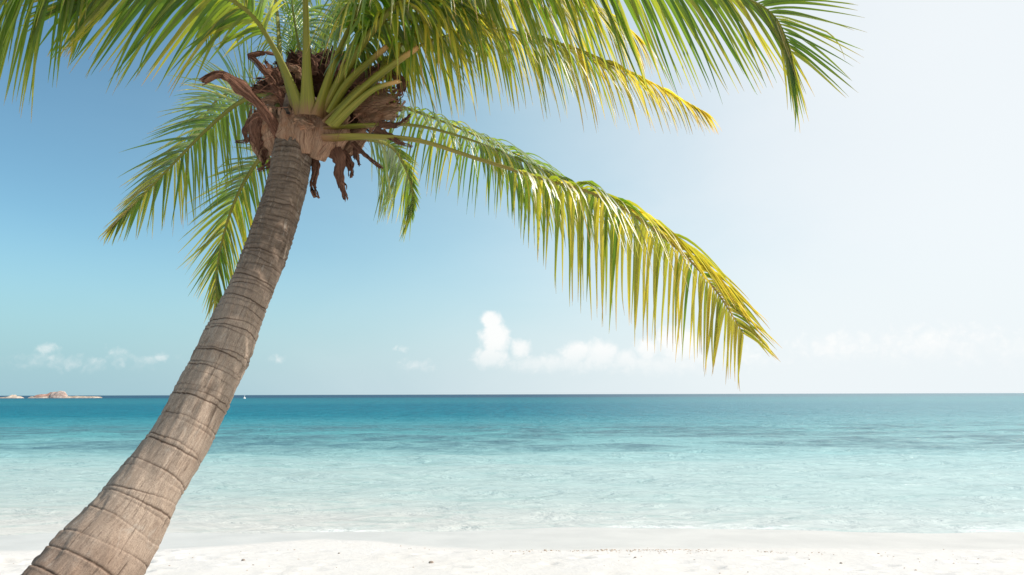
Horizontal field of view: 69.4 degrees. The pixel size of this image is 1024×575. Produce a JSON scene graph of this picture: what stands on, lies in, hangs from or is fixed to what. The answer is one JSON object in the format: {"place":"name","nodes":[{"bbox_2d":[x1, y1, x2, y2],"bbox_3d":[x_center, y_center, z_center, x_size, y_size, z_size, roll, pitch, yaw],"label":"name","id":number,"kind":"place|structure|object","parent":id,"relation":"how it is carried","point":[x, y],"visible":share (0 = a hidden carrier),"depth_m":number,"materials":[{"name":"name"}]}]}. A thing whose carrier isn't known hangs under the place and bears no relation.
{"place":"outdoors","nodes":[
{"label":"outdoors","id":0,"kind":"place"},
{"bbox_2d":[28,396,101,397],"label":"island","id":1,"kind":"structure","parent":0,"point":[71,397],"depth_m":516.01,"materials":[{"name":"beige stone"}]},
{"bbox_2d":[33,392,55,396],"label":"rock outcrop","id":2,"kind":"object","parent":1,"relation":"on","point":[43,395],"visible":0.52,"depth_m":517.50,"materials":[{"name":"stone"}]},
{"bbox_2d":[48,391,67,397],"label":"pale rock","id":3,"kind":"object","parent":1,"relation":"on","point":[60,394],"visible":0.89,"depth_m":513.08,"materials":[{"name":"beige stone"}]},
{"bbox_2d":[0,393,1023,535],"bbox_3d":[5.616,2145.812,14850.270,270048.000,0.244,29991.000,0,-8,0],"label":"sea water","id":4,"kind":"structure","parent":0,"point":[907,462],"depth_m":19.71,"materials":[{"name":"teal liquid"}]},
{"bbox_2d":[0,395,22,397],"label":"islet","id":5,"kind":"object","parent":4,"relation":"in","point":[13,396],"visible":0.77,"depth_m":516.97,"materials":[{"name":"beige stone"}]},
{"bbox_2d":[0,527,1023,574],"bbox_3d":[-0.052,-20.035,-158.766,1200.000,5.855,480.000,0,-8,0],"label":"beach sand","id":6,"kind":"structure","parent":0,"point":[393,553],"depth_m":7.55,"materials":[{"name":"white sand"}]},
{"bbox_2d":[0,0,864,574],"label":"palm tree","id":7,"kind":"object","parent":6,"relation":"on","point":[306,106],"visible":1,"depth_m":4.68,"materials":[{"name":"green plant"}]},
{"bbox_2d":[13,548,1012,573],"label":"shell fragments","id":8,"kind":"object","parent":6,"relation":"on","point":[649,549],"visible":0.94,"depth_m":7.62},
{"bbox_2d":[0,0,1023,395],"label":"sky","id":9,"kind":"structure","parent":0,"point":[878,240],"materials":[{"name":"blue"}]}
]}

